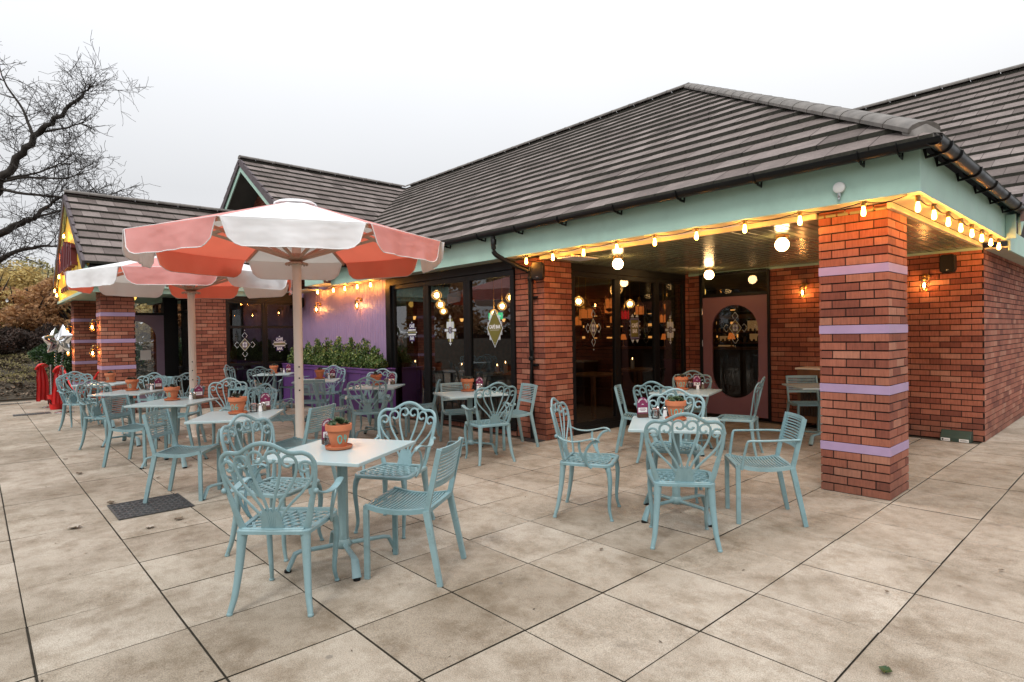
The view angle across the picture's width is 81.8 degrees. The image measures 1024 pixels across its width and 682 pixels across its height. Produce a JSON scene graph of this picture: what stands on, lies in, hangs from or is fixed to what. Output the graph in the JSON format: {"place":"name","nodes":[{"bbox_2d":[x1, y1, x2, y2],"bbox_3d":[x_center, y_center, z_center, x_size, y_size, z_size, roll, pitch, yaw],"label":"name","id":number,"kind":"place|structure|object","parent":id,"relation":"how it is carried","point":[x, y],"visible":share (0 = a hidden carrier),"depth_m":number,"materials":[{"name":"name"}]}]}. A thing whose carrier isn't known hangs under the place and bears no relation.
{"place":"outdoors","nodes":[
{"label":"outdoors","id":0,"kind":"place"},
{"bbox_2d":[0,344,153,401],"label":"bank","id":1,"kind":"structure","parent":0,"point":[11,397],"depth_m":16.38,"materials":[{"name":"brown plant"}]},
{"bbox_2d":[0,326,24,352],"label":"bush","id":2,"kind":"object","parent":1,"relation":"on","point":[10,343],"visible":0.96,"depth_m":17.69,"materials":[{"name":"brown plant"}]},
{"bbox_2d":[0,272,29,328],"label":"autumn tree","id":3,"kind":"object","parent":1,"relation":"on","point":[4,297],"visible":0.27,"depth_m":20.00,"materials":[{"name":"brown plant"}]},
{"bbox_2d":[0,282,66,349],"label":"autumn tree","id":4,"kind":"object","parent":1,"relation":"on","point":[20,314],"visible":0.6,"depth_m":19.90,"materials":[{"name":"orange plant"}]},
{"bbox_2d":[0,261,68,323],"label":"autumn tree","id":5,"kind":"object","parent":1,"relation":"on","point":[30,279],"visible":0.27,"depth_m":21.62,"materials":[{"name":"yellow plant"}]},
{"bbox_2d":[1,322,70,349],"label":"bush","id":6,"kind":"object","parent":1,"relation":"on","point":[32,339],"visible":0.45,"depth_m":18.26,"materials":[{"name":"brown plant"}]},
{"bbox_2d":[0,351,72,382],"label":"ground cover","id":7,"kind":"object","parent":1,"relation":"on","point":[17,373],"visible":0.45,"depth_m":16.85,"materials":[{"name":"brown plant"}]},
{"bbox_2d":[27,334,71,372],"bbox_3d":[-12.848,0.414,16.907,1.782,1.317,1.774,-1,1,21],"label":"bush","id":8,"kind":"object","parent":1,"relation":"on","point":[42,354],"visible":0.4,"depth_m":16.31,"materials":[{"name":"green plant"}]},
{"bbox_2d":[33,275,96,331],"bbox_3d":[-15.512,-0.924,21.121,2.597,2.860,2.889,-2,1,-42],"label":"autumn tree","id":9,"kind":"object","parent":1,"relation":"on","point":[65,319],"visible":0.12,"depth_m":20.40,"materials":[{"name":"brown plant"}]},
{"bbox_2d":[0,32,159,279],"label":"bare tree","id":10,"kind":"object","parent":1,"relation":"on","point":[8,172],"visible":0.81,"depth_m":16.92,"materials":[{"name":"brown plant"}]},
{"bbox_2d":[134,303,152,345],"bbox_3d":[-14.461,-1.019,22.235,3.226,2.938,3.394,-2,1,-42],"label":"autumn tree","id":11,"kind":"object","parent":1,"relation":"on","point":[144,330],"visible":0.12,"depth_m":21.80,"materials":[{"name":"plant"}]},
{"bbox_2d":[0,398,1023,681],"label":"paving","id":12,"kind":"structure","parent":0,"point":[774,590],"depth_m":3.60,"materials":[{"name":"stone"}]},
{"bbox_2d":[42,365,52,407],"bbox_3d":[-10.294,1.008,13.196,0.336,0.950,0.336,-2,1,-42],"label":"stanchion","id":13,"kind":"object","parent":12,"relation":"on","point":[50,374],"visible":0.56,"depth_m":13.17,"materials":[{"name":"metal"}]},
{"bbox_2d":[34,363,48,401],"bbox_3d":[-10.487,0.921,13.200,0.127,0.852,0.316,-1,1,10],"label":"satin drape","id":14,"kind":"object","parent":13,"relation":"hanging from","point":[42,389],"visible":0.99,"depth_m":13.22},
{"bbox_2d":[42,328,64,365],"bbox_3d":[-10.170,0.362,13.180,0.197,1.322,0.574,-1,1,4],"label":"star balloon","id":15,"kind":"object","parent":13,"relation":"attached to","point":[50,341],"visible":0.51,"depth_m":13.05,"materials":[{"name":"silver metal"}]},
{"bbox_2d":[52,365,65,404],"bbox_3d":[-9.630,0.930,12.585,0.127,0.822,0.287,-1,1,10],"label":"satin drape","id":16,"kind":"object","parent":13,"relation":"hanging from","point":[56,397],"visible":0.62,"depth_m":12.52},
{"bbox_2d":[54,325,72,375],"bbox_3d":[-9.464,0.333,12.472,0.628,1.372,0.198,-1,1,23],"label":"star balloon","id":17,"kind":"object","parent":13,"relation":"attached to","point":[63,337],"visible":0.84,"depth_m":12.39,"materials":[{"name":"silver metal"}]},
{"bbox_2d":[57,371,101,426],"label":"scroll back chair","id":18,"kind":"object","parent":12,"relation":"on","point":[70,406],"visible":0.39,"depth_m":10.43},
{"bbox_2d":[56,373,104,430],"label":"scroll back chair","id":19,"kind":"object","parent":12,"relation":"on","point":[72,400],"visible":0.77,"depth_m":9.82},
{"bbox_2d":[75,379,134,449],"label":"scroll back chair","id":20,"kind":"object","parent":12,"relation":"on","point":[96,414],"visible":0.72,"depth_m":8.04,"materials":[{"name":"metal"}]},
{"bbox_2d":[71,381,139,427],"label":"square table","id":21,"kind":"object","parent":12,"relation":"on","point":[116,383],"visible":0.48,"depth_m":10.06,"materials":[{"name":"metal"}]},
{"bbox_2d":[87,389,163,446],"bbox_3d":[-5.420,1.090,8.398,0.700,0.737,0.750,-1,1,-2],"label":"square table","id":22,"kind":"object","parent":12,"relation":"on","point":[124,436],"visible":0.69,"depth_m":8.29,"materials":[{"name":"metal"}]},
{"bbox_2d":[101,394,167,467],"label":"slatted chair","id":23,"kind":"object","parent":12,"relation":"on","point":[134,427],"visible":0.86,"depth_m":7.01,"materials":[{"name":"metal"}]},
{"bbox_2d":[121,372,167,433],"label":"scroll back chair","id":24,"kind":"object","parent":12,"relation":"on","point":[151,398],"visible":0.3,"depth_m":9.68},
{"bbox_2d":[107,493,193,519],"bbox_3d":[-3.187,1.451,5.208,0.560,0.008,0.570,-2,1,-42],"label":"drain cover","id":25,"kind":"object","parent":12,"relation":"on","point":[138,508],"visible":0.98,"depth_m":5.18,"materials":[{"name":"metal"}]},
{"bbox_2d":[124,398,218,468],"bbox_3d":[-3.983,1.083,6.974,0.700,0.737,0.750,-1,1,0],"label":"square table","id":26,"kind":"object","parent":12,"relation":"on","point":[182,402],"visible":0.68,"depth_m":6.87,"materials":[{"name":"metal"}]},
{"bbox_2d":[164,384,179,400],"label":"potted succulent","id":27,"kind":"object","parent":26,"relation":"on","point":[171,391],"visible":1,"depth_m":7.06,"materials":[{"name":"ceramic"}]},
{"bbox_2d":[153,372,199,434],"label":"scroll back chair","id":28,"kind":"object","parent":12,"relation":"on","point":[185,393],"visible":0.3,"depth_m":9.49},
{"bbox_2d":[64,256,292,437],"bbox_3d":[-4.832,0.032,8.921,2.873,2.822,2.876,-1,1,26],"label":"parasol","id":29,"kind":"object","parent":12,"relation":"on","point":[130,278],"visible":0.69,"depth_m":8.74,"materials":[{"name":"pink fabric"}]},
{"bbox_2d":[154,386,206,448],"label":"slatted chair","id":30,"kind":"object","parent":12,"relation":"on","point":[187,414],"visible":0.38,"depth_m":7.99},
{"bbox_2d":[142,408,221,502],"bbox_3d":[-3.085,1.053,5.531,0.528,0.807,0.469,-1,1,-4],"label":"slatted chair","id":31,"kind":"object","parent":12,"relation":"on","point":[176,451],"visible":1,"depth_m":5.47,"materials":[{"name":"metal"}]},
{"bbox_2d":[196,377,247,450],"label":"scroll back chair","id":32,"kind":"object","parent":12,"relation":"on","point":[226,406],"visible":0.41,"depth_m":8.06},
{"bbox_2d":[184,409,283,500],"bbox_3d":[-2.620,1.076,5.659,0.700,0.737,0.750,-1,1,-10],"label":"square table","id":33,"kind":"object","parent":12,"relation":"on","point":[217,417],"visible":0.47,"depth_m":5.59,"materials":[{"name":"laminate"}]},
{"bbox_2d":[228,392,247,414],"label":"potted succulent","id":34,"kind":"object","parent":33,"relation":"on","point":[236,401],"visible":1,"depth_m":5.69,"materials":[{"name":"ceramic"}]},
{"bbox_2d":[216,383,277,463],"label":"scroll back chair","id":35,"kind":"object","parent":12,"relation":"on","point":[256,426],"visible":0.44,"depth_m":6.92,"materials":[{"name":"metal"}]},
{"bbox_2d":[247,366,282,409],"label":"scroll back chair","id":36,"kind":"object","parent":12,"relation":"on","point":[252,381],"visible":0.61,"depth_m":11.33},
{"bbox_2d":[220,413,323,561],"bbox_3d":[-1.677,0.980,4.140,0.532,0.935,0.607,-1,1,16],"label":"scroll back chair","id":37,"kind":"object","parent":12,"relation":"on","point":[268,490],"visible":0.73,"depth_m":4.11,"materials":[{"name":"metal"}]},
{"bbox_2d":[254,380,295,452],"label":"scroll back chair","id":38,"kind":"object","parent":12,"relation":"on","point":[285,417],"visible":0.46,"depth_m":7.56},
{"bbox_2d":[218,441,343,617],"bbox_3d":[-1.276,0.982,3.317,0.607,0.935,0.532,-1,1,3],"label":"scroll back chair","id":39,"kind":"object","parent":12,"relation":"on","point":[279,519],"visible":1,"depth_m":3.15,"materials":[{"name":"metal"}]},
{"bbox_2d":[122,198,443,437],"bbox_3d":[-2.486,-0.097,6.863,3.219,3.052,3.217,-1,1,-21],"label":"parasol","id":40,"kind":"object","parent":12,"relation":"on","point":[296,241],"visible":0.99,"depth_m":6.62,"materials":[{"name":"pink fabric"}]},
{"bbox_2d":[266,403,336,493],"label":"slatted chair","id":41,"kind":"object","parent":12,"relation":"on","point":[292,442],"visible":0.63,"depth_m":5.70,"materials":[{"name":"metal"}]},
{"bbox_2d":[303,379,330,418],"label":"slatted chair","id":42,"kind":"object","parent":12,"relation":"on","point":[324,400],"visible":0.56,"depth_m":9.30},
{"bbox_2d":[311,365,345,414],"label":"scroll back chair","id":43,"kind":"object","parent":12,"relation":"on","point":[334,392],"visible":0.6,"depth_m":11.18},
{"bbox_2d":[312,383,350,438],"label":"slatted chair","id":44,"kind":"object","parent":12,"relation":"on","point":[336,408],"visible":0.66,"depth_m":8.44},
{"bbox_2d":[257,438,415,581],"bbox_3d":[-1.105,1.073,3.861,0.700,0.737,0.750,-1,1,17],"label":"square table","id":45,"kind":"object","parent":12,"relation":"on","point":[360,452],"visible":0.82,"depth_m":3.81,"materials":[{"name":"laminate"}]},
{"bbox_2d":[325,416,352,450],"bbox_3d":[-1.134,0.597,3.863,0.175,0.215,0.175,-1,1,-41],"label":"potted succulent","id":46,"kind":"object","parent":45,"relation":"on","point":[337,429],"visible":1,"depth_m":3.81,"materials":[{"name":"ceramic"}]},
{"bbox_2d":[282,363,395,417],"bbox_3d":[-3.705,0.945,12.200,0.455,0.885,4.220,-2,1,-42],"label":"planter trough","id":47,"kind":"object","parent":12,"relation":"on","point":[354,374],"visible":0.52,"depth_m":11.42,"materials":[{"name":"purple paint"}]},
{"bbox_2d":[306,338,322,364],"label":"hedge plant","id":48,"kind":"object","parent":47,"relation":"on","point":[316,350],"visible":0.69,"depth_m":12.73,"materials":[{"name":"green plant"}]},
{"bbox_2d":[317,337,334,365],"bbox_3d":[-3.846,0.250,12.377,0.402,0.678,0.569,-1,1,-31],"label":"hedge plant","id":49,"kind":"object","parent":47,"relation":"on","point":[323,356],"visible":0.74,"depth_m":12.29,"materials":[{"name":"green plant"}]},
{"bbox_2d":[327,336,346,366],"bbox_3d":[-3.495,0.241,11.994,0.406,0.693,0.592,-2,1,-42],"label":"hedge plant","id":50,"kind":"object","parent":47,"relation":"on","point":[335,358],"visible":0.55,"depth_m":11.93,"materials":[{"name":"green plant"}]},
{"bbox_2d":[340,337,357,367],"bbox_3d":[-3.179,0.246,11.544,0.404,0.683,0.455,-1,1,-9],"label":"hedge plant","id":51,"kind":"object","parent":47,"relation":"on","point":[347,358],"visible":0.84,"depth_m":11.54,"materials":[{"name":"green plant"}]},
{"bbox_2d":[351,338,370,367],"bbox_3d":[-2.796,0.258,11.240,0.553,0.654,0.431,-1,1,26],"label":"hedge plant","id":52,"kind":"object","parent":47,"relation":"on","point":[359,357],"visible":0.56,"depth_m":11.16,"materials":[{"name":"green plant"}]},
{"bbox_2d":[363,345,388,368],"bbox_3d":[-2.541,0.339,10.923,0.547,0.527,0.355,-1,1,28],"label":"hedge plant","id":53,"kind":"object","parent":47,"relation":"on","point":[376,361],"visible":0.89,"depth_m":10.85,"materials":[{"name":"green plant"}]},
{"bbox_2d":[345,377,389,438],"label":"scroll back chair","id":54,"kind":"object","parent":12,"relation":"on","point":[367,409],"visible":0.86,"depth_m":7.92,"materials":[{"name":"metal"}]},
{"bbox_2d":[344,384,404,438],"bbox_3d":[-1.990,1.032,8.660,0.700,0.737,0.750,-1,1,3],"label":"square table","id":55,"kind":"object","parent":12,"relation":"on","point":[375,389],"visible":0.75,"depth_m":8.63,"materials":[{"name":"metal"}]},
{"bbox_2d":[359,368,396,429],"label":"scroll back chair","id":56,"kind":"object","parent":12,"relation":"on","point":[380,400],"visible":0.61,"depth_m":9.69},
{"bbox_2d":[353,401,436,538],"bbox_3d":[-0.904,0.962,4.582,0.607,0.935,0.532,-1,1,18],"label":"scroll back chair","id":57,"kind":"object","parent":12,"relation":"on","point":[403,469],"visible":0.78,"depth_m":4.65,"materials":[{"name":"metal"}]},
{"bbox_2d":[363,437,466,586],"bbox_3d":[-0.596,1.034,3.713,0.528,0.807,0.469,-1,1,13],"label":"slatted chair","id":58,"kind":"object","parent":12,"relation":"on","point":[425,504],"visible":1,"depth_m":3.60,"materials":[{"name":"metal"}]},
{"bbox_2d":[404,379,440,436],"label":"slatted chair","id":59,"kind":"object","parent":12,"relation":"on","point":[432,405],"visible":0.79,"depth_m":8.67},
{"bbox_2d":[439,382,480,444],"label":"slatted chair","id":60,"kind":"object","parent":12,"relation":"on","point":[449,412],"visible":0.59,"depth_m":8.14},
{"bbox_2d":[433,390,507,456],"bbox_3d":[-0.524,1.023,7.412,0.750,0.737,0.700,-1,1,-24],"label":"square table","id":61,"kind":"object","parent":12,"relation":"on","point":[469,396],"visible":0.73,"depth_m":7.38,"materials":[{"name":"metal"}]},
{"bbox_2d":[461,382,516,465],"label":"scroll back chair","id":62,"kind":"object","parent":12,"relation":"on","point":[495,421],"visible":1,"depth_m":6.75,"materials":[{"name":"metal"}]},
{"bbox_2d":[489,383,538,450],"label":"slatted chair","id":63,"kind":"object","parent":12,"relation":"on","point":[517,413],"visible":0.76,"depth_m":7.77,"materials":[{"name":"metal"}]},
{"bbox_2d":[53,63,1023,499],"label":"cafe building","id":64,"kind":"structure","parent":12,"relation":"on","point":[881,339],"depth_m":8.42,"materials":[{"name":"red brick"}]},
{"bbox_2d":[134,315,164,402],"bbox_3d":[-8.450,0.422,13.296,1.104,2.004,0.057,-2,1,-42],"label":"door","id":65,"kind":"structure","parent":64,"relation":"in","point":[156,322],"depth_m":13.56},
{"bbox_2d":[177,299,182,396],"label":"window","id":66,"kind":"structure","parent":64,"relation":"in","point":[179,306],"depth_m":13.97,"materials":[{"name":"black glass"}]},
{"bbox_2d":[181,299,188,396],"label":"window","id":67,"kind":"structure","parent":64,"relation":"in","point":[184,303],"depth_m":13.64,"materials":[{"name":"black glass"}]},
{"bbox_2d":[225,301,265,401],"bbox_3d":[-5.906,0.234,13.124,0.820,2.238,0.060,-2,1,-42],"label":"window","id":68,"kind":"structure","parent":64,"relation":"in","point":[245,343],"depth_m":13.10,"materials":[{"name":"black metal"}]},
{"bbox_2d":[264,302,292,399],"bbox_3d":[-5.288,0.217,13.688,0.850,2.238,0.060,-2,1,-42],"label":"window","id":69,"kind":"structure","parent":64,"relation":"in","point":[279,347],"depth_m":13.52,"materials":[{"name":"black glass"}]},
{"bbox_2d":[397,288,416,406],"bbox_3d":[-2.193,0.091,11.999,0.380,2.550,0.380,-2,1,-42],"label":"glass door","id":70,"kind":"structure","parent":64,"relation":"on","point":[407,375],"depth_m":11.87,"materials":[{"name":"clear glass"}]},
{"bbox_2d":[392,281,427,414],"bbox_3d":[-1.818,0.127,10.551,0.060,2.298,1.100,-2,1,-42],"label":"window","id":71,"kind":"structure","parent":64,"relation":"in","point":[418,284],"depth_m":10.57,"materials":[{"name":"black glass"}]},
{"bbox_2d":[416,366,440,404],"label":"wooden table","id":72,"kind":"object","parent":64,"relation":"on","point":[421,368],"visible":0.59,"depth_m":12.85,"materials":[{"name":"brown wood"}]},
{"bbox_2d":[425,276,467,420],"bbox_3d":[-1.064,0.124,9.727,0.060,2.298,1.130,-2,1,-42],"label":"window","id":73,"kind":"structure","parent":64,"relation":"in","point":[450,329],"depth_m":9.80,"materials":[{"name":"black glass"}]},
{"bbox_2d":[437,368,486,410],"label":"wooden table","id":74,"kind":"object","parent":64,"relation":"on","point":[458,371],"visible":0.41,"depth_m":11.37,"materials":[{"name":"brown wood"}]},
{"bbox_2d":[466,269,517,428],"bbox_3d":[-0.311,0.122,8.902,0.060,2.298,1.100,-2,1,-42],"label":"window","id":75,"kind":"structure","parent":64,"relation":"in","point":[494,328],"depth_m":8.80,"materials":[{"name":"black glass"}]},
{"bbox_2d":[480,371,511,420],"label":"wooden table","id":76,"kind":"object","parent":64,"relation":"on","point":[507,379],"visible":0.42,"depth_m":10.26,"materials":[{"name":"brown wood"}]},
{"bbox_2d":[531,262,544,279],"bbox_3d":[0.359,-0.950,8.032,0.170,0.240,0.147,-1,1,21],"label":"speaker","id":77,"kind":"object","parent":64,"relation":"attached to","point":[537,270],"visible":1,"depth_m":7.97},
{"bbox_2d":[579,278,592,322],"bbox_3d":[1.439,-0.800,11.528,0.286,0.885,0.286,-1,1,24],"label":"moroccan lantern","id":78,"kind":"object","parent":64,"relation":"hanging from","point":[583,313],"visible":0.98,"depth_m":11.44,"materials":[{"name":"orange metal"}]},
{"bbox_2d":[571,271,618,427],"bbox_3d":[1.237,0.118,8.827,1.060,2.258,0.060,-2,1,-42],"label":"window","id":79,"kind":"structure","parent":64,"relation":"in","point":[593,327],"depth_m":8.88,"materials":[{"name":"black glass"}]},
{"bbox_2d":[576,371,622,419],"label":"wooden table","id":80,"kind":"object","parent":64,"relation":"on","point":[593,375],"visible":0.51,"depth_m":9.90,"materials":[{"name":"brown wood"}]},
{"bbox_2d":[617,275,657,419],"bbox_3d":[2.021,0.097,9.544,1.060,2.258,0.060,-2,1,-42],"label":"window","id":81,"kind":"structure","parent":64,"relation":"in","point":[634,322],"depth_m":9.58,"materials":[{"name":"black glass"}]},
{"bbox_2d":[610,367,665,409],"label":"wooden table","id":82,"kind":"object","parent":64,"relation":"on","point":[638,378],"visible":0.54,"depth_m":11.14,"materials":[{"name":"brown wood"}]},
{"bbox_2d":[575,304,750,345],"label":"bar shelves","id":83,"kind":"object","parent":64,"relation":"on","point":[629,342],"visible":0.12,"depth_m":17.53,"materials":[{"name":"brown wood"}]},
{"bbox_2d":[576,346,758,397],"bbox_3d":[3.430,0.692,14.967,0.740,1.100,6.600,-2,1,-42],"label":"bar counter","id":84,"kind":"object","parent":64,"relation":"on","point":[736,372],"visible":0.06,"depth_m":14.55,"materials":[{"name":"brown wood"}]},
{"bbox_2d":[656,279,685,412],"bbox_3d":[2.738,0.078,10.199,0.880,2.258,0.060,-2,1,-42],"label":"window","id":85,"kind":"structure","parent":64,"relation":"in","point":[669,329],"depth_m":10.26,"materials":[{"name":"black glass"}]},
{"bbox_2d":[663,284,680,405],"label":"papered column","id":86,"kind":"structure","parent":64,"relation":"on","point":[672,363],"depth_m":11.56,"materials":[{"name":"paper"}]},
{"bbox_2d":[509,195,906,263],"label":"festoon lights","id":87,"kind":"object","parent":64,"relation":"hanging from","point":[863,210],"visible":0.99,"depth_m":5.82,"materials":[{"name":"glass"}]},
{"bbox_2d":[702,294,767,418],"bbox_3d":[3.734,0.250,9.929,0.072,2.002,1.148,-2,1,-42],"label":"door","id":88,"kind":"structure","parent":64,"relation":"in","point":[718,403],"depth_m":9.91,"materials":[{"name":"paint"}]},
{"bbox_2d":[713,314,757,346],"bbox_3d":[5.451,0.269,14.092,0.300,1.900,1.520,-2,1,-42],"label":"bar shelf","id":89,"kind":"object","parent":64,"relation":"on","point":[752,326],"visible":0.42,"depth_m":14.02,"materials":[{"name":"wood"}]},
{"bbox_2d":[775,234,788,250],"bbox_3d":[2.861,-1.035,6.258,0.140,0.170,0.140,-2,1,-42],"label":"globe light","id":90,"kind":"object","parent":64,"relation":"attached to","point":[782,243],"visible":1,"depth_m":6.21,"materials":[{"name":"white glass"}]},
{"bbox_2d":[939,254,956,272],"bbox_3d":[5.665,-1.002,7.669,0.148,0.240,0.170,-2,1,-42],"label":"speaker","id":91,"kind":"object","parent":64,"relation":"attached to","point":[947,263],"visible":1,"depth_m":7.62},
{"bbox_2d":[915,195,1000,249],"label":"festoon lights","id":92,"kind":"object","parent":64,"relation":"hanging from","point":[918,200],"visible":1,"depth_m":5.69,"materials":[{"name":"glass"}]},
{"bbox_2d":[550,397,620,521],"bbox_3d":[0.594,0.935,4.859,0.532,0.935,0.607,-1,1,18],"label":"scroll back chair","id":93,"kind":"object","parent":12,"relation":"on","point":[585,459],"visible":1,"depth_m":4.83,"materials":[{"name":"metal"}]},
{"bbox_2d":[614,384,659,452],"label":"slatted chair","id":94,"kind":"object","parent":12,"relation":"on","point":[624,418],"visible":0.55,"depth_m":7.37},
{"bbox_2d":[633,381,692,462],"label":"scroll back chair","id":95,"kind":"object","parent":12,"relation":"on","point":[688,407],"visible":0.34,"depth_m":6.53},
{"bbox_2d":[628,416,721,526],"bbox_3d":[1.312,1.024,4.728,0.700,0.737,0.750,-1,1,15],"label":"square table","id":96,"kind":"object","parent":12,"relation":"on","point":[637,424],"visible":0.73,"depth_m":4.68,"materials":[{"name":"laminate"}]},
{"bbox_2d":[637,397,648,417],"bbox_3d":[1.118,0.568,5.053,0.096,0.173,0.044,-1,1,-8],"label":"menu card holder","id":97,"kind":"object","parent":96,"relation":"on","point":[642,407],"visible":1,"depth_m":5.05,"materials":[{"name":"purple plastic"}]},
{"bbox_2d":[665,396,686,420],"bbox_3d":[1.350,0.550,4.873,0.175,0.207,0.175,-1,1,13],"label":"potted succulent","id":98,"kind":"object","parent":96,"relation":"on","point":[675,404],"visible":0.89,"depth_m":4.82,"materials":[{"name":"ceramic"}]},
{"bbox_2d":[646,388,704,503],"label":"scroll back chair","id":99,"kind":"object","parent":12,"relation":"on","point":[685,447],"visible":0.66,"depth_m":5.44,"materials":[{"name":"metal"}]},
{"bbox_2d":[644,412,725,552],"bbox_3d":[1.193,0.933,4.152,0.531,0.935,0.532,-1,1,10],"label":"scroll back chair","id":100,"kind":"object","parent":12,"relation":"on","point":[681,476],"visible":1,"depth_m":3.98,"materials":[{"name":"metal"}]},
{"bbox_2d":[649,388,721,456],"bbox_3d":[2.144,0.982,7.263,0.700,0.737,0.750,-1,1,31],"label":"square table","id":101,"kind":"object","parent":12,"relation":"on","point":[705,392],"visible":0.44,"depth_m":7.20,"materials":[{"name":"metal"}]},
{"bbox_2d":[668,370,711,444],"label":"scroll back chair","id":102,"kind":"object","parent":12,"relation":"on","point":[696,410],"visible":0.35,"depth_m":8.01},
{"bbox_2d":[715,376,764,455],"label":"scroll back chair","id":103,"kind":"object","parent":12,"relation":"on","point":[751,419],"visible":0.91,"depth_m":6.85,"materials":[{"name":"metal"}]},
{"bbox_2d":[724,411,808,526],"bbox_3d":[1.988,0.982,4.643,0.528,0.807,0.522,-1,1,9],"label":"slatted chair","id":104,"kind":"object","parent":12,"relation":"on","point":[752,464],"visible":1,"depth_m":4.58,"materials":[{"name":"metal"}]},
{"bbox_2d":[785,375,818,430],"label":"slatted chair","id":105,"kind":"object","parent":12,"relation":"on","point":[798,404],"visible":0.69,"depth_m":8.49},
{"bbox_2d":[782,383,821,445],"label":"square table","id":106,"kind":"object","parent":12,"relation":"on","point":[808,386],"visible":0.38,"depth_m":7.68,"materials":[{"name":"metal"}]},
{"bbox_2d":[795,366,821,426],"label":"chair","id":107,"kind":"object","parent":12,"relation":"on","point":[808,414],"visible":0.28,"depth_m":8.65,"materials":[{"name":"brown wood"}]},
{"bbox_2d":[940,429,972,443],"bbox_3d":[5.715,1.219,7.599,0.185,0.139,0.320,-2,1,-42],"label":"bait box","id":108,"kind":"object","parent":12,"relation":"on","point":[959,436],"visible":1,"depth_m":7.55,"materials":[{"name":"green plastic"}]},
{"bbox_2d":[0,0,1023,342],"label":"sky","id":109,"kind":"structure","parent":0,"point":[402,92],"materials":[{"name":"white"}]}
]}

